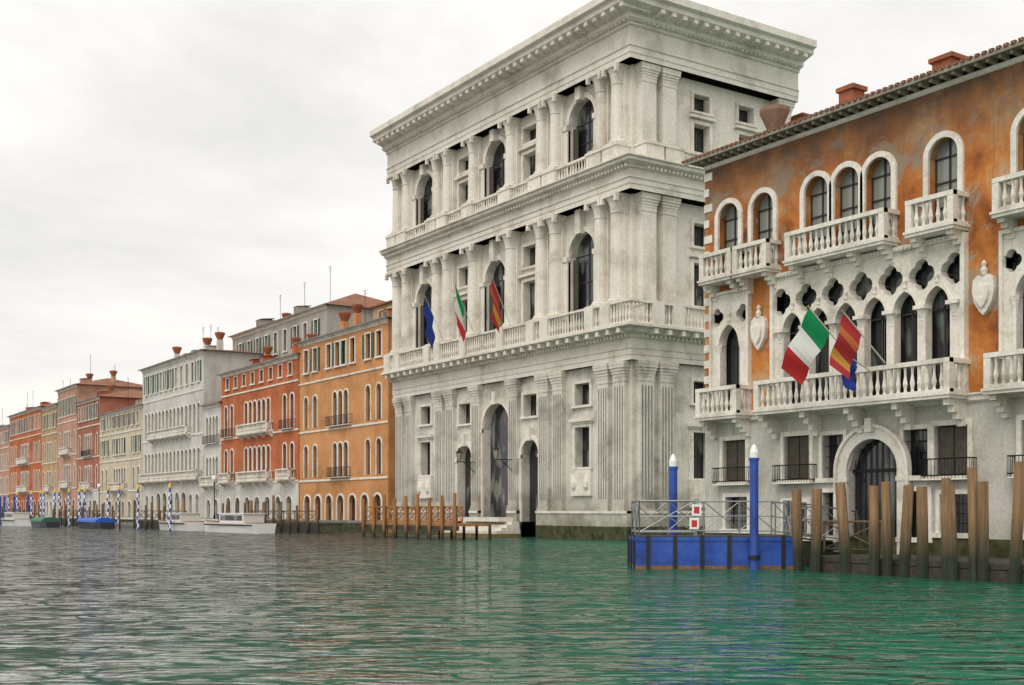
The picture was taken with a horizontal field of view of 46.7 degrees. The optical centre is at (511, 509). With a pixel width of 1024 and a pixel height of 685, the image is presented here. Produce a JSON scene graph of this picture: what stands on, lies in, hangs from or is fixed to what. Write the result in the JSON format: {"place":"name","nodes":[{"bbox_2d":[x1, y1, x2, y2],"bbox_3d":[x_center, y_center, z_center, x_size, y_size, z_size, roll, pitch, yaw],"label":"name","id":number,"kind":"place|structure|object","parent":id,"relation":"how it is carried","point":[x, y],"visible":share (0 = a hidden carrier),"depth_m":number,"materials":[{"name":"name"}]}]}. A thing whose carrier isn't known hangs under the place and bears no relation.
{"place":"outdoors","nodes":[
{"label":"outdoors","id":0,"kind":"place"},
{"bbox_2d":[216,266,385,520],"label":"palazzo","id":1,"kind":"structure","parent":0,"point":[259,432],"depth_m":115.92,"materials":[{"name":"orange paint"}]},
{"bbox_2d":[0,523,1023,684],"bbox_3d":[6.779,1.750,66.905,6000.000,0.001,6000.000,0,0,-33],"label":"water","id":2,"kind":"structure","parent":0,"point":[127,605],"depth_m":19.50,"materials":[{"name":"green liquid"}]},
{"bbox_2d":[0,424,9,511],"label":"palazzo","id":3,"kind":"structure","parent":2,"relation":"on","point":[4,459],"depth_m":217.42,"materials":[{"name":"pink paint"}]},
{"bbox_2d":[0,512,30,525],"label":"water taxi","id":4,"kind":"object","parent":2,"relation":"on","point":[15,519],"visible":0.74,"depth_m":128.61,"materials":[{"name":"white"}]},
{"bbox_2d":[7,391,56,514],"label":"palazzo","id":5,"kind":"structure","parent":2,"relation":"on","point":[25,441],"depth_m":201.94,"materials":[{"name":"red paint"}]},
{"bbox_2d":[30,517,60,527],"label":"green boat","id":6,"kind":"object","parent":2,"relation":"on","point":[47,522],"visible":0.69,"depth_m":118.51,"materials":[{"name":"grey"}]},
{"bbox_2d":[38,379,70,515],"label":"palazzo","id":7,"kind":"structure","parent":2,"relation":"on","point":[49,435],"depth_m":187.18,"materials":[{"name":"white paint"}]},
{"bbox_2d":[0,483,171,530],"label":"striped mooring poles","id":8,"kind":"object","parent":2,"relation":"in","point":[108,502],"visible":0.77,"depth_m":124.93,"materials":[{"name":"white paint"}]},
{"bbox_2d":[77,517,114,528],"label":"blue boat","id":9,"kind":"object","parent":2,"relation":"on","point":[97,522],"visible":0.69,"depth_m":111.41,"materials":[{"name":"grey"}]},
{"bbox_2d":[54,354,142,515],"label":"palazzo","id":10,"kind":"structure","parent":2,"relation":"on","point":[83,389],"depth_m":176.96,"materials":[{"name":"pink paint"}]},
{"bbox_2d":[73,365,142,515],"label":"palazzo","id":11,"kind":"structure","parent":2,"relation":"on","point":[88,446],"depth_m":166.33,"materials":[{"name":"paint"}]},
{"bbox_2d":[95,378,198,516],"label":"palazzo","id":12,"kind":"structure","parent":2,"relation":"on","point":[121,448],"depth_m":153.25,"materials":[{"name":"beige paint"}]},
{"bbox_2d":[1,495,318,533],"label":"piles","id":13,"kind":"object","parent":2,"relation":"on","point":[264,506],"visible":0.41,"depth_m":102.29,"materials":[{"name":"brown wood"}]},
{"bbox_2d":[33,515,295,525],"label":"quay","id":14,"kind":"object","parent":2,"relation":"on","point":[155,518],"visible":0.09,"depth_m":134.91,"materials":[{"name":"grey stone"}]},
{"bbox_2d":[97,475,216,518],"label":"quay lamp","id":15,"kind":"object","parent":14,"relation":"on","point":[214,478],"visible":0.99,"depth_m":113.14,"materials":[{"name":"black metal"}]},
{"bbox_2d":[5,510,342,532],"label":"wooden jetties","id":16,"kind":"object","parent":2,"relation":"on","point":[312,527],"visible":0.43,"depth_m":96.40,"materials":[{"name":"brown wood"}]},
{"bbox_2d":[156,513,204,530],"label":"water taxi","id":17,"kind":"object","parent":2,"relation":"in","point":[186,522],"visible":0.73,"depth_m":100.07,"materials":[{"name":"white"}]},
{"bbox_2d":[138,327,261,517],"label":"palazzo","id":18,"kind":"structure","parent":2,"relation":"on","point":[178,389],"depth_m":133.53,"materials":[{"name":"white paint"}]},
{"bbox_2d":[199,400,222,517],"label":"palazzo","id":19,"kind":"structure","parent":2,"relation":"on","point":[212,444],"depth_m":124.64,"materials":[{"name":"white paint"}]},
{"bbox_2d":[204,513,278,533],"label":"water taxi","id":20,"kind":"object","parent":2,"relation":"in","point":[251,523],"visible":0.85,"depth_m":89.70,"materials":[{"name":"white"}]},
{"bbox_2d":[293,290,394,532],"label":"palazzo","id":21,"kind":"structure","parent":2,"relation":"on","point":[347,437],"depth_m":97.76,"materials":[{"name":"orange paint"}]},
{"bbox_2d":[362,493,490,539],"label":"timber jetty","id":22,"kind":"object","parent":2,"relation":"on","point":[417,523],"visible":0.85,"depth_m":73.42,"materials":[{"name":"brown wood"}]},
{"bbox_2d":[370,0,816,540],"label":"palace building","id":23,"kind":"structure","parent":2,"relation":"in","point":[549,182],"depth_m":71.77,"materials":[{"name":"white stone"}]},
{"bbox_2d":[424,295,443,348],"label":"flag","id":24,"kind":"object","parent":23,"relation":"on","point":[429,332],"visible":1,"depth_m":81.10,"materials":[{"name":"blue fabric"}]},
{"bbox_2d":[454,282,473,341],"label":"italian flag","id":25,"kind":"object","parent":23,"relation":"on","point":[459,308],"visible":1,"depth_m":77.77,"materials":[{"name":"multicoloured"}]},
{"bbox_2d":[456,445,511,472],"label":"wall lanterns","id":26,"kind":"object","parent":23,"relation":"on","point":[495,452],"visible":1,"depth_m":76.44,"materials":[{"name":"black metal"}]},
{"bbox_2d":[490,274,510,333],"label":"flag","id":27,"kind":"object","parent":23,"relation":"on","point":[496,317],"visible":1,"depth_m":74.09,"materials":[{"name":"red fabric"}]},
{"bbox_2d":[668,444,759,569],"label":"mooring poles","id":28,"kind":"object","parent":2,"relation":"in","point":[753,557],"visible":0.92,"depth_m":34.72,"materials":[{"name":"blue paint"}]},
{"bbox_2d":[627,500,856,568],"bbox_3d":[7.702,0.879,36.390,8.323,2.343,2.762,0,0,-5],"label":"floating dock","id":29,"kind":"object","parent":2,"relation":"on","point":[696,551],"visible":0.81,"depth_m":35.10,"materials":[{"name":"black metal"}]},
{"bbox_2d":[681,37,1023,564],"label":"orange palazzo","id":30,"kind":"structure","parent":2,"relation":"on","point":[889,220],"depth_m":35.72,"materials":[{"name":"paint"}]},
{"bbox_2d":[781,305,857,384],"bbox_3d":[9.134,-4.873,35.270,2.070,2.254,0.922,0,0,-16],"label":"tricolour flag","id":31,"kind":"object","parent":30,"relation":"on","point":[805,345],"visible":0.99,"depth_m":35.10,"materials":[{"name":"multicoloured"}]},
{"bbox_2d":[841,359,871,391],"bbox_3d":[10.044,-4.016,34.540,1.022,1.169,0.200,0,0,-22],"label":"flag","id":32,"kind":"object","parent":30,"relation":"attached to","point":[850,384],"visible":0.63,"depth_m":34.45,"materials":[{"name":"blue fabric"}]},
{"bbox_2d":[830,310,885,379],"bbox_3d":[9.906,-4.703,33.986,1.904,1.994,0.222,0,0,-21],"label":"orange flag","id":33,"kind":"object","parent":30,"relation":"attached to","point":[844,349],"visible":1,"depth_m":33.84,"materials":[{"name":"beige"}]},
{"bbox_2d":[792,461,1023,583],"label":"mooring piles","id":34,"kind":"object","parent":2,"relation":"on","point":[978,517],"visible":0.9,"depth_m":30.38,"materials":[{"name":"brown wood"}]},
{"bbox_2d":[821,520,1023,583],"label":"landing stage","id":35,"kind":"object","parent":2,"relation":"in","point":[998,569],"visible":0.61,"depth_m":31.66,"materials":[{"name":"brown wood"}]},
{"bbox_2d":[0,0,1023,424],"label":"sky","id":36,"kind":"structure","parent":0,"point":[170,170],"materials":[{"name":"white"}]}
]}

